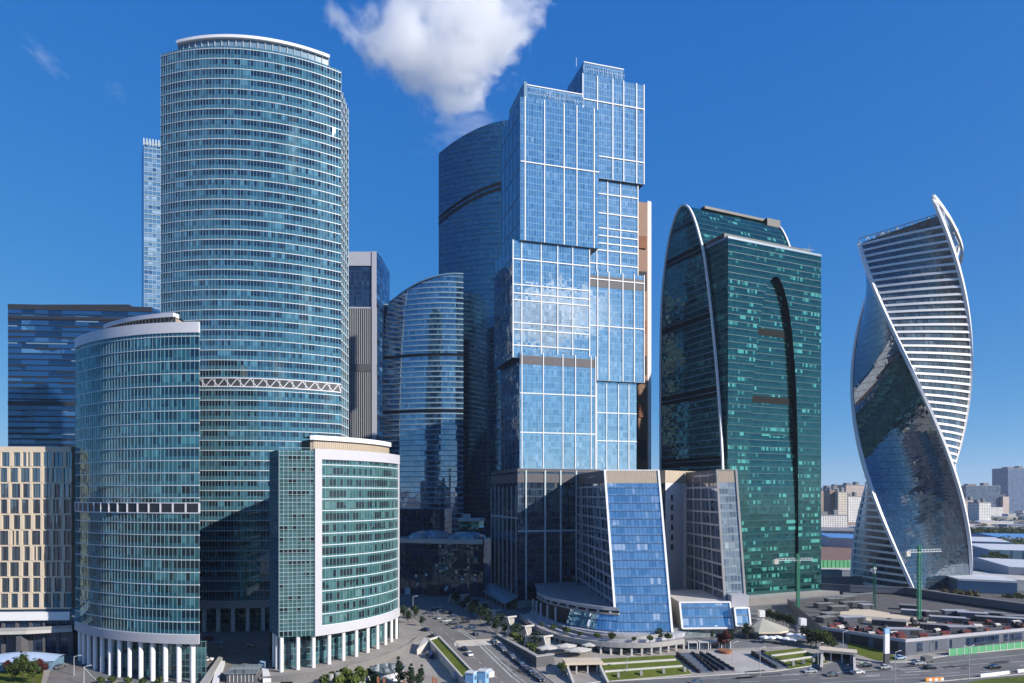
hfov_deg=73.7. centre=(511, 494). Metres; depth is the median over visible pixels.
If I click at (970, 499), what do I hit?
apartment block
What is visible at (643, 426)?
office tower
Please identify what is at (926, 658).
parked van
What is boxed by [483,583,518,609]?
glass canopy
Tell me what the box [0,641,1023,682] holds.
lawn
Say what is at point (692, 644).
shelter
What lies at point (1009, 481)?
office tower
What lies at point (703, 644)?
shelter
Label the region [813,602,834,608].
container cabin
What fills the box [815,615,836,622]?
container cabin
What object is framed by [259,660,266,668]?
parked van
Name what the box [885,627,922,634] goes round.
container cabin
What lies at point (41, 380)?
office tower
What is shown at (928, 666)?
parked car
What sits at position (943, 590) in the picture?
brown bush
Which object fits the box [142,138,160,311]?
office tower
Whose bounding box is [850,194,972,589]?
office tower
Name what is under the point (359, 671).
shrub
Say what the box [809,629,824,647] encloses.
broadleaf tree
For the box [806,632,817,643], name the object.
dark tree
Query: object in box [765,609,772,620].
dark tree
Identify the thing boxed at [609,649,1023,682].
road
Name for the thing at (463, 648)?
parked car
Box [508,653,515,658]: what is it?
parked car
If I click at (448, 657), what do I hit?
planted bank
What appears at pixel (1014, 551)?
warehouse
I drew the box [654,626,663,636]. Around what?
dark tree
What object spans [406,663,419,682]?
spruce tree
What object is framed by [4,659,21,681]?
broadleaf tree
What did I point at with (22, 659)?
broadleaf tree
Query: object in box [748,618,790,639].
pavilion
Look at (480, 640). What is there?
raised crossing
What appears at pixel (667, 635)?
round bush
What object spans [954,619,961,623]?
door
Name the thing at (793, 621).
dark tree
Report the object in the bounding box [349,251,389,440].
office tower
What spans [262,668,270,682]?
parapet slab
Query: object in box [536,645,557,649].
awning
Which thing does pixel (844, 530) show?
warehouse
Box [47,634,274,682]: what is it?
side road
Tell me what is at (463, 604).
dark tree
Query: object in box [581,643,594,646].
awning
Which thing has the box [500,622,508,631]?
dark tree
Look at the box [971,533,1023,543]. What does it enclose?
warehouse
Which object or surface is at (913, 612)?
container cabin
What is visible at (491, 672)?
parked van
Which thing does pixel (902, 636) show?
stall cover
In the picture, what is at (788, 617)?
dark tree
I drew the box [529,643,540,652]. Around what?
round bush
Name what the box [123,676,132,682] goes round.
round bush
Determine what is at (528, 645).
round bush
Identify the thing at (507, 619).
concrete planter
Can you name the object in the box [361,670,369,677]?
shrub
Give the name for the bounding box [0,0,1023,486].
sky
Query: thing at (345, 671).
shrub
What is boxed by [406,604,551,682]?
street
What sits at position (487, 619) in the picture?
dark tree
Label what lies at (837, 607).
container cabin
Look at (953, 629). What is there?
container cabin
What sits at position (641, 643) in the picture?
terrace
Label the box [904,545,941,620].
tower crane
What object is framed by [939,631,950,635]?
stall cover
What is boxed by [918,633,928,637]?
stall cover
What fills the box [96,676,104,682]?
round bush
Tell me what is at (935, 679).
road barrier
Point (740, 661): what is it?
plaza
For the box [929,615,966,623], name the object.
container cabin
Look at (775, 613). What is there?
dark tree
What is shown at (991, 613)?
container cabin
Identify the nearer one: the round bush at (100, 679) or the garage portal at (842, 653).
the round bush at (100, 679)
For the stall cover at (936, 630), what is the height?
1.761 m
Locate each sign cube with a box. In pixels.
[756,610,764,620]
[796,618,806,632]
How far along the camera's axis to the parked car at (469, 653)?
265.98 m
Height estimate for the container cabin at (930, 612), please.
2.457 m
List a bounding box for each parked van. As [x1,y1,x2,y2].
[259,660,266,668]
[425,650,434,657]
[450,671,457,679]
[487,668,493,677]
[920,655,933,662]
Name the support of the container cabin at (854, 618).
on the market hall
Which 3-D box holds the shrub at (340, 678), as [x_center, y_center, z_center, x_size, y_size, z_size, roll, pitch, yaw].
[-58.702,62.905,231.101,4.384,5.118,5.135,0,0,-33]
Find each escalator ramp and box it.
[676,651,713,672]
[696,651,734,670]
[751,650,788,668]
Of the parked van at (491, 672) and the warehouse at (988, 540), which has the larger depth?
the warehouse at (988, 540)
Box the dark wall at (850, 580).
[821,576,862,584]
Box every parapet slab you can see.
[212,661,224,682]
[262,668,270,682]
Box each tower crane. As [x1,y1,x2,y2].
[773,554,812,607]
[870,563,876,608]
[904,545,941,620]
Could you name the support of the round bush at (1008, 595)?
on the ground at (512, 610)
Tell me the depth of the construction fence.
569.80 m
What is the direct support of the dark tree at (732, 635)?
on the ground at (512, 610)
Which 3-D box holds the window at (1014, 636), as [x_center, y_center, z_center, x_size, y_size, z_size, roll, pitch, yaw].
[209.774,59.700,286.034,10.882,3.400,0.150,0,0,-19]
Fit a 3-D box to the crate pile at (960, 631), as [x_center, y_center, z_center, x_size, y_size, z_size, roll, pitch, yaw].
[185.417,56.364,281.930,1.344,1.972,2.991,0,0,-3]
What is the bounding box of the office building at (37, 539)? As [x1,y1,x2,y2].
[0,447,74,655]
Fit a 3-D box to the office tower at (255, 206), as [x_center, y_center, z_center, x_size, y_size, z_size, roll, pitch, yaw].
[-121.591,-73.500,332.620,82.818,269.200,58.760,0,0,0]
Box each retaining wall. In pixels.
[417,637,428,654]
[496,634,554,667]
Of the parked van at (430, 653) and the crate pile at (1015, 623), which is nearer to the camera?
the parked van at (430, 653)
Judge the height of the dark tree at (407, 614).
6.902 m
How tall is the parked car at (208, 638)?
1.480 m
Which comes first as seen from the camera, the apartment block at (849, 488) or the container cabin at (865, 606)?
the container cabin at (865, 606)
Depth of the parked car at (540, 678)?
237.74 m
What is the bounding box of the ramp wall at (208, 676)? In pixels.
[200,656,222,682]
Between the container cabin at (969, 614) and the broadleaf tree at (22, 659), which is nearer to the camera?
the broadleaf tree at (22, 659)
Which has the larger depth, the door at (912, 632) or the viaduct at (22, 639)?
the door at (912, 632)
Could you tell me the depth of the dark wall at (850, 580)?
439.87 m
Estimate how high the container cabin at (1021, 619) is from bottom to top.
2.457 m
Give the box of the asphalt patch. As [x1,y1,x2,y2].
[500,660,1011,678]
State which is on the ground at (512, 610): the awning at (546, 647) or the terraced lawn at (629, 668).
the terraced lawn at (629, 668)
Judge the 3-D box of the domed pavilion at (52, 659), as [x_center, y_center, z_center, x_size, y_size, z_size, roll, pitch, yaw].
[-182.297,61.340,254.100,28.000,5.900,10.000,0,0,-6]
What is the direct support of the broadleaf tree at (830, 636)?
on the pavement
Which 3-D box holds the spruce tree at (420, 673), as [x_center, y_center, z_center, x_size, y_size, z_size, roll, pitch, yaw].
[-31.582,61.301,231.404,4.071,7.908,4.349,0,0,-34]
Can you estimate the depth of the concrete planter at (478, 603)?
356.10 m
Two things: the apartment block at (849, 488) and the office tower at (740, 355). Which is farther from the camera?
the apartment block at (849, 488)
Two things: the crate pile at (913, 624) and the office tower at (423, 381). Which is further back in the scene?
the office tower at (423, 381)
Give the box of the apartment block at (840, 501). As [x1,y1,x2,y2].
[834,487,847,514]
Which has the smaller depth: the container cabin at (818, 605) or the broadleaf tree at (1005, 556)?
the container cabin at (818, 605)
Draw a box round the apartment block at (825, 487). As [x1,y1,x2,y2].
[823,484,843,491]
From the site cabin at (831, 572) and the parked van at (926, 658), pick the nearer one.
the parked van at (926, 658)
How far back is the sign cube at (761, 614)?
324.53 m
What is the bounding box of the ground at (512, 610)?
[72,516,1023,682]
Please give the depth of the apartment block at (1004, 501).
2004.27 m
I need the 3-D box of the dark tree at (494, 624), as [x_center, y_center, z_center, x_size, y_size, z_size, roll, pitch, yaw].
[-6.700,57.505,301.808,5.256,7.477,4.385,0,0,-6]
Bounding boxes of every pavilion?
[0,652,65,670]
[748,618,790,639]
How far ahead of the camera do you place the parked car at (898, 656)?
262.08 m
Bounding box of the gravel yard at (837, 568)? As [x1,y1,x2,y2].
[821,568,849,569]
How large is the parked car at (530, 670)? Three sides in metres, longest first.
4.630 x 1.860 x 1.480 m
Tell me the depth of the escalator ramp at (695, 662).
256.50 m
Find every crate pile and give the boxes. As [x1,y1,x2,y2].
[908,622,917,626]
[957,629,964,633]
[1012,621,1021,626]
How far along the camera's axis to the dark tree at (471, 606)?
341.08 m
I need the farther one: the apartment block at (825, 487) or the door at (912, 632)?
the apartment block at (825, 487)
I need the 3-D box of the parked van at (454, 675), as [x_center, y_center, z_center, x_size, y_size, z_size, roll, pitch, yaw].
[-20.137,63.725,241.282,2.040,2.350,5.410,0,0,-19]
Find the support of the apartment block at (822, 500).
on the ground at (512, 610)
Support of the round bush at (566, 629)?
on the terrace
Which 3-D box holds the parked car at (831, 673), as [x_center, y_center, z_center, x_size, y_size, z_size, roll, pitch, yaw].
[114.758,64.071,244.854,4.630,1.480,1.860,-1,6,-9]
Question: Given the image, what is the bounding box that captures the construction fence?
[821,560,850,567]
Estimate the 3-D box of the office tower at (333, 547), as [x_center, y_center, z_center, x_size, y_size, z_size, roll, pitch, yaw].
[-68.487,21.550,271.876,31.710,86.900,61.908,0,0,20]
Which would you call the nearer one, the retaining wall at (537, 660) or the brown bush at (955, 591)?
the retaining wall at (537, 660)
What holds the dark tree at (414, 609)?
on the pavement
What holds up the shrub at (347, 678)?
on the lawn at (862, 650)
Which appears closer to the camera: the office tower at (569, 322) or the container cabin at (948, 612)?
the container cabin at (948, 612)
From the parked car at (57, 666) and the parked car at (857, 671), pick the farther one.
the parked car at (57, 666)
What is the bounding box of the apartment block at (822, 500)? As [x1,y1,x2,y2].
[821,487,823,511]
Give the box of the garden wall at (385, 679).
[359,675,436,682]
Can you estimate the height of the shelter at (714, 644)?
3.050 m
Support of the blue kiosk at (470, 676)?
on the ground at (512, 610)
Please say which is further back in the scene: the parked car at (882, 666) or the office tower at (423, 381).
the office tower at (423, 381)
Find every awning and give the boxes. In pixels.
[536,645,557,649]
[556,643,576,647]
[564,647,591,651]
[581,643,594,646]
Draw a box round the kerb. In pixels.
[84,610,1023,682]
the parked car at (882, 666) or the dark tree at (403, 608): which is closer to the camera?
the parked car at (882, 666)
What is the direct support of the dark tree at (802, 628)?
on the ground at (512, 610)
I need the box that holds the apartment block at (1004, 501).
[1000,494,1008,513]
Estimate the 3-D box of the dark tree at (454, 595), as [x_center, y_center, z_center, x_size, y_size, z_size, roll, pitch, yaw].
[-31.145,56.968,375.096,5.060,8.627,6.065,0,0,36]
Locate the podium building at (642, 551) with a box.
[491,468,751,637]
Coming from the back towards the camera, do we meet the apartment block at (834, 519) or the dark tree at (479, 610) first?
the apartment block at (834, 519)
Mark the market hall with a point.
(887, 605)
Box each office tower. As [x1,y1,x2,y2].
[8,304,160,446]
[74,312,206,682]
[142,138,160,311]
[161,34,348,631]
[269,435,399,671]
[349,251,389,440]
[383,273,462,533]
[438,120,507,525]
[494,58,644,470]
[636,201,650,469]
[659,204,842,605]
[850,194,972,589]
[961,483,999,506]
[992,466,1023,512]
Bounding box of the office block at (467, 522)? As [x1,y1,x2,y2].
[458,514,484,532]
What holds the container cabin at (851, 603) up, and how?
on the market hall
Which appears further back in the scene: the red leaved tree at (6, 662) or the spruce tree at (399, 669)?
the red leaved tree at (6, 662)
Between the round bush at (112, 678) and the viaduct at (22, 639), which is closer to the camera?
the round bush at (112, 678)
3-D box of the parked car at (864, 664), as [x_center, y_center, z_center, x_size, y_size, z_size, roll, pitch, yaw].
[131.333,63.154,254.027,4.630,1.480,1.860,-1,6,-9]
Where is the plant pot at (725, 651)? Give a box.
[718,648,731,653]
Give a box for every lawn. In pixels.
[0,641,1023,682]
[601,655,691,681]
[763,648,828,668]
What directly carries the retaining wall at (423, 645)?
on the ground at (512, 610)
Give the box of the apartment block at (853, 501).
[847,492,861,521]
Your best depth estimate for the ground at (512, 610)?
300.82 m
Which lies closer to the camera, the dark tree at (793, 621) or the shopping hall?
the dark tree at (793, 621)
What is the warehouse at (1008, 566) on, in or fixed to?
on the ground at (512, 610)
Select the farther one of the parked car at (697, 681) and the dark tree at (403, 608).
the dark tree at (403, 608)
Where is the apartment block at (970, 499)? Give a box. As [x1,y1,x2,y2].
[964,497,973,513]
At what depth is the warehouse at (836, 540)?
799.03 m
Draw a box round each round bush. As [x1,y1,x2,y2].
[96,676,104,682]
[107,675,116,682]
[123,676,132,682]
[138,677,146,682]
[155,676,163,682]
[318,673,330,682]
[367,665,376,674]
[509,631,518,640]
[515,634,524,644]
[525,641,535,648]
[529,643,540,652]
[562,626,570,632]
[608,632,615,639]
[646,635,653,639]
[664,632,672,640]
[1002,593,1014,597]
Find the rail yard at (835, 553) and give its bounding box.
[821,545,851,559]
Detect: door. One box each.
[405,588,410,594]
[894,623,901,626]
[911,631,918,634]
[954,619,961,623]
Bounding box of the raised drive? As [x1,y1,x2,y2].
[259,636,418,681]
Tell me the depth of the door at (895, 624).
296.55 m
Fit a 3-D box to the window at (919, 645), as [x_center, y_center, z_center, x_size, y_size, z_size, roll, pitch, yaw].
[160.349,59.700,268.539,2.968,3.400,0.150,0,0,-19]
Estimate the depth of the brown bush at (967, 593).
383.97 m
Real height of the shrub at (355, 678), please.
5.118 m
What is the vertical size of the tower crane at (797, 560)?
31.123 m
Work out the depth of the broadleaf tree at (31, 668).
233.95 m
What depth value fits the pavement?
263.33 m
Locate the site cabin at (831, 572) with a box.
[821,569,842,575]
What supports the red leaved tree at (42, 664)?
on the lawn at (862, 650)
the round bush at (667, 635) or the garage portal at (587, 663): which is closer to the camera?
the garage portal at (587, 663)
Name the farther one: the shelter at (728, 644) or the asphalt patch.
the shelter at (728, 644)
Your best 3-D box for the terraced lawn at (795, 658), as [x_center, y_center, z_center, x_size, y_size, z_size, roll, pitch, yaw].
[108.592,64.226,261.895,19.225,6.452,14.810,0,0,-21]
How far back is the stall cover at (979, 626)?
292.09 m
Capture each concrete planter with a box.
[448,593,469,602]
[465,599,488,610]
[478,607,502,619]
[491,613,516,626]
[506,622,533,636]
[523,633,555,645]
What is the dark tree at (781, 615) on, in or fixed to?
on the ground at (512, 610)
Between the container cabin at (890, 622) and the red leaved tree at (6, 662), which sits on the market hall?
the container cabin at (890, 622)
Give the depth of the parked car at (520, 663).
254.75 m
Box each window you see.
[917,642,922,650]
[966,635,998,645]
[1004,633,1021,641]
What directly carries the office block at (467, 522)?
on the ground at (512, 610)
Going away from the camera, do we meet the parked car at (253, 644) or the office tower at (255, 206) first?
the parked car at (253, 644)
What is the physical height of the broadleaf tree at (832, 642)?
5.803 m
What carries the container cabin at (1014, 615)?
on the market hall
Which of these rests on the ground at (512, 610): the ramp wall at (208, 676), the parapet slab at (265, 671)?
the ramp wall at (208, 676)
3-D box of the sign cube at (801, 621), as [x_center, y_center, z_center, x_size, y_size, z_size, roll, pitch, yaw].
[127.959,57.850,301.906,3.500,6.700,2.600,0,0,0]
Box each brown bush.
[938,587,953,591]
[944,589,961,593]
[960,590,973,595]
[969,589,980,596]
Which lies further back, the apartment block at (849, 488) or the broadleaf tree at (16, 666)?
the apartment block at (849, 488)
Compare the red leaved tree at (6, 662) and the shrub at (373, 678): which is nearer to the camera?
the shrub at (373, 678)
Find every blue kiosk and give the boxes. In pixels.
[465,670,476,682]
[477,668,488,682]
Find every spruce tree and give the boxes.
[394,656,406,682]
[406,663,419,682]
[415,664,424,682]
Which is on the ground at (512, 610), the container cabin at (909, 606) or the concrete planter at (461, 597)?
the concrete planter at (461, 597)
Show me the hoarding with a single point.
(974, 649)
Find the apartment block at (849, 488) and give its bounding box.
[837,482,864,495]
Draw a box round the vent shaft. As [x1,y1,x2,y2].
[328,672,340,682]
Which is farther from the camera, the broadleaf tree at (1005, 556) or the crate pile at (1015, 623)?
the broadleaf tree at (1005, 556)
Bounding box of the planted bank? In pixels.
[428,636,471,682]
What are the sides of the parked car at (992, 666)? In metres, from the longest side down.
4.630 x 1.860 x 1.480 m
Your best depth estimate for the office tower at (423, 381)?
546.13 m
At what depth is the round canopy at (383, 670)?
238.71 m
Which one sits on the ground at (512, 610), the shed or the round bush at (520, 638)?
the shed
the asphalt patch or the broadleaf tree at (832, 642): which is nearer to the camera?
the asphalt patch
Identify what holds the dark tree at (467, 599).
on the ground at (512, 610)
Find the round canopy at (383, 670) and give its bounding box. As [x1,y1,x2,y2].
[370,663,405,680]
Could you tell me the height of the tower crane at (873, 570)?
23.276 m
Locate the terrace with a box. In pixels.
[519,610,684,655]
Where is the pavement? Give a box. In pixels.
[41,613,948,682]
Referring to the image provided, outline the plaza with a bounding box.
[703,650,774,672]
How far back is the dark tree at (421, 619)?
317.58 m
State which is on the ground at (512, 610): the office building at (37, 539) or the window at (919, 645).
the office building at (37, 539)
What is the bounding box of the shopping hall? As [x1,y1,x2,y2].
[399,508,490,596]
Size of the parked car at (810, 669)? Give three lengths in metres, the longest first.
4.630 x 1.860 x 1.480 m
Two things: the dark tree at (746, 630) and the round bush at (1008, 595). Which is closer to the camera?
the dark tree at (746, 630)
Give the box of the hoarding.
[949,641,1023,655]
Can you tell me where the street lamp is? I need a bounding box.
[895,650,900,682]
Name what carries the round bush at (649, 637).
on the terrace
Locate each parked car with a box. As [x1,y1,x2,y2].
[52,663,67,668]
[203,636,214,639]
[210,640,222,644]
[247,642,258,645]
[460,646,467,650]
[466,651,472,655]
[499,646,506,651]
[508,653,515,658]
[517,661,524,666]
[527,668,534,674]
[535,676,544,681]
[690,679,703,682]
[803,667,816,672]
[825,671,839,676]
[850,669,864,673]
[858,662,871,667]
[878,664,891,668]
[894,654,905,659]
[912,660,925,664]
[923,664,936,669]
[987,664,1001,668]
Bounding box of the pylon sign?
[883,628,889,663]
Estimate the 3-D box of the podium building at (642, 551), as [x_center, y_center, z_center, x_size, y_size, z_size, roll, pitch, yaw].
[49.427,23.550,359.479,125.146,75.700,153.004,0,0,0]
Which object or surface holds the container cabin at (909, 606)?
on the market hall
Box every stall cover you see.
[896,635,906,638]
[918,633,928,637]
[933,628,940,632]
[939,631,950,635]
[971,624,982,628]
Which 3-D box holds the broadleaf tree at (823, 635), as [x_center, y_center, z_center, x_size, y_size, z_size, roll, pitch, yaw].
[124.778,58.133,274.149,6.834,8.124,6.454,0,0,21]
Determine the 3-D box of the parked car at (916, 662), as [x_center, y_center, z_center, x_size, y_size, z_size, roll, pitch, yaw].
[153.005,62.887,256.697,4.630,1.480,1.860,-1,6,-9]
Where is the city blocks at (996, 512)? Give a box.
[847,507,1023,532]
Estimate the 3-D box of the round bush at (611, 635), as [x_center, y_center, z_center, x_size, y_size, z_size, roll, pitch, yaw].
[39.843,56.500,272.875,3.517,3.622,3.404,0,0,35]
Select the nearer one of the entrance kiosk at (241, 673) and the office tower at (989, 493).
the entrance kiosk at (241, 673)
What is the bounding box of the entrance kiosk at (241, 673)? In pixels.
[224,664,262,682]
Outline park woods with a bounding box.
[969,517,1023,544]
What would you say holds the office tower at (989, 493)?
on the ground at (512, 610)
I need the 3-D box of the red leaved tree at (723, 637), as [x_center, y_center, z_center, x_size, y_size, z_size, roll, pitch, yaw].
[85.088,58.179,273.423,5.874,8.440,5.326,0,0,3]
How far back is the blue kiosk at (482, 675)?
231.25 m
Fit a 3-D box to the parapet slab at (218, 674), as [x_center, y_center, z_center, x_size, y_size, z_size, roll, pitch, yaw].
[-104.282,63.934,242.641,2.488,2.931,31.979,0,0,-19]
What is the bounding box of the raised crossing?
[456,638,502,646]
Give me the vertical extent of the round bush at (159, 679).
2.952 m
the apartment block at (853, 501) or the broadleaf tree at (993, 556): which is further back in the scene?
the apartment block at (853, 501)
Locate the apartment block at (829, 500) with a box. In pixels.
[823,486,836,513]
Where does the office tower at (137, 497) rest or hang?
on the ground at (512, 610)
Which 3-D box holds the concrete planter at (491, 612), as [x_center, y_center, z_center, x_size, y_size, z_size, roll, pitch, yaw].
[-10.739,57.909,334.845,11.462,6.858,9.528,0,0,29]
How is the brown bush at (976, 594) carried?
on the ground at (512, 610)
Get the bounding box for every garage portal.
[562,657,608,682]
[819,646,856,674]
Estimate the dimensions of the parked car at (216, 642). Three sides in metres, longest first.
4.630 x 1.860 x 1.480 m
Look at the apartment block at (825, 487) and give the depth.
1522.50 m
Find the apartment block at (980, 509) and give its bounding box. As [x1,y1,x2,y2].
[967,498,990,519]
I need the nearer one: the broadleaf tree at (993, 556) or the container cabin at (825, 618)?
the container cabin at (825, 618)
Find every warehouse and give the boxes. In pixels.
[821,527,853,533]
[821,533,853,547]
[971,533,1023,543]
[971,537,1011,543]
[972,543,1023,558]
[973,557,1023,575]
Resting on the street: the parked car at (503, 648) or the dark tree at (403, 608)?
the parked car at (503, 648)
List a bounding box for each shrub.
[333,673,344,682]
[339,666,351,677]
[343,675,352,682]
[349,674,361,682]
[353,666,364,676]
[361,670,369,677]
[370,673,379,682]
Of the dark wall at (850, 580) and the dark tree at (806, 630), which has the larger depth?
the dark wall at (850, 580)
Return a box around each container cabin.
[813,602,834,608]
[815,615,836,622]
[819,611,840,617]
[824,597,843,602]
[827,605,848,610]
[836,595,855,600]
[838,615,865,622]
[839,601,868,606]
[858,603,873,608]
[871,618,905,626]
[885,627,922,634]
[899,604,916,609]
[900,608,927,615]
[919,622,976,632]
[924,610,941,616]
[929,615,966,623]
[940,609,967,615]
[946,625,974,632]
[956,611,988,617]
[975,615,1008,623]
[983,611,1007,615]
[987,615,1023,623]
[1000,614,1023,616]
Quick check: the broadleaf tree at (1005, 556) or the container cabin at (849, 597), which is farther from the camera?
the broadleaf tree at (1005, 556)
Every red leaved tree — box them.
[3,660,12,673]
[38,661,48,670]
[717,630,731,648]
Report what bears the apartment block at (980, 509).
on the ground at (512, 610)
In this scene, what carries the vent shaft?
on the pavement
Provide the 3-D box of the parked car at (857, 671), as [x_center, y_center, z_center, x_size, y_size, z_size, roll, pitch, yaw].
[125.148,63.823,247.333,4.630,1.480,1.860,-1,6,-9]
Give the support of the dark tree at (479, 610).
on the ground at (512, 610)
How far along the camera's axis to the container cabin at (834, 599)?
361.99 m
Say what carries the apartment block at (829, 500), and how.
on the ground at (512, 610)
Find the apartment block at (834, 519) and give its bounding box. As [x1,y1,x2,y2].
[821,510,846,526]
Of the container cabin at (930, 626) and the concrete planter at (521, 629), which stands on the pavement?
the concrete planter at (521, 629)
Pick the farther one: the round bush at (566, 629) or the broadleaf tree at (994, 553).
the broadleaf tree at (994, 553)
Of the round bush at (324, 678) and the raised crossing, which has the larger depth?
the raised crossing
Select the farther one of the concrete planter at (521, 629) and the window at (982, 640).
the concrete planter at (521, 629)
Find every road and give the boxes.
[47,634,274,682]
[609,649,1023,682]
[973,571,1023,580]
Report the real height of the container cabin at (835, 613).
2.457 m
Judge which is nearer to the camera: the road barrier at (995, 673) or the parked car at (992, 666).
the road barrier at (995, 673)
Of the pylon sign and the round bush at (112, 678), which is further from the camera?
the pylon sign
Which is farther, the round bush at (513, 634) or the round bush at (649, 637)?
the round bush at (513, 634)
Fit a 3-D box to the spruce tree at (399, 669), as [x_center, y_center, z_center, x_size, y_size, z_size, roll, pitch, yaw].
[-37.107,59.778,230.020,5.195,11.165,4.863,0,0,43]
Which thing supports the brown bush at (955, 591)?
on the ground at (512, 610)
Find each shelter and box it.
[686,641,697,649]
[697,640,708,648]
[708,640,719,648]
[720,640,730,648]
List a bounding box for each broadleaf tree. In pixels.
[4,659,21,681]
[13,652,31,675]
[21,657,41,682]
[557,661,566,671]
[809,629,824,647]
[815,630,831,644]
[819,632,833,644]
[827,638,839,646]
[988,551,1001,556]
[989,554,1001,558]
[1000,553,1009,558]
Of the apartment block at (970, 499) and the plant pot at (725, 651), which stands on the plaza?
the plant pot at (725, 651)
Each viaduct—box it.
[0,625,77,654]
[821,583,1023,611]
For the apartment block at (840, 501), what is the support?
on the ground at (512, 610)
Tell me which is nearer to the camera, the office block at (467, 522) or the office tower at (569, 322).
the office tower at (569, 322)
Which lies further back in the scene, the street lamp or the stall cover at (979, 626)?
the stall cover at (979, 626)
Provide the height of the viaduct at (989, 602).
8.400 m
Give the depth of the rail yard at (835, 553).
708.69 m
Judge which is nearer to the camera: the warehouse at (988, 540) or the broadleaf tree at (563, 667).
the broadleaf tree at (563, 667)
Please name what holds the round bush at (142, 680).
on the pavement
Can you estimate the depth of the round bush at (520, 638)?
279.25 m
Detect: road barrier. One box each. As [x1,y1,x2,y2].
[925,677,943,680]
[980,671,1009,676]
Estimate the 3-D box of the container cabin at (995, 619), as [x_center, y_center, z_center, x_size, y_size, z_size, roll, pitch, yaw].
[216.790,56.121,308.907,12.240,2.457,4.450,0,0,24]
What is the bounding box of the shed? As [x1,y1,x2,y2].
[947,574,1018,594]
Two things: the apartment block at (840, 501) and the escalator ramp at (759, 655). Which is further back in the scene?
the apartment block at (840, 501)
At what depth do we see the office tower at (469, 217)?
582.87 m
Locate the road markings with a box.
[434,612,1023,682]
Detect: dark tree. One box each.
[399,604,408,613]
[402,609,412,619]
[410,605,418,615]
[419,616,425,622]
[450,591,460,602]
[458,600,465,608]
[463,597,471,604]
[466,604,475,612]
[473,604,485,617]
[485,615,491,623]
[491,617,502,628]
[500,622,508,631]
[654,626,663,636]
[729,630,734,639]
[742,622,754,635]
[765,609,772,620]
[772,611,779,623]
[778,612,785,622]
[784,613,792,627]
[789,617,796,628]
[797,624,807,632]
[800,627,811,639]
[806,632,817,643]
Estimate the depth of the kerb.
246.10 m
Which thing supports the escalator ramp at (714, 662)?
on the pavement
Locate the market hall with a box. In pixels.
[787,590,1023,655]
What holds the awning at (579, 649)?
on the pavement
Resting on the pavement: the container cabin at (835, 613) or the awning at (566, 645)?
the awning at (566, 645)

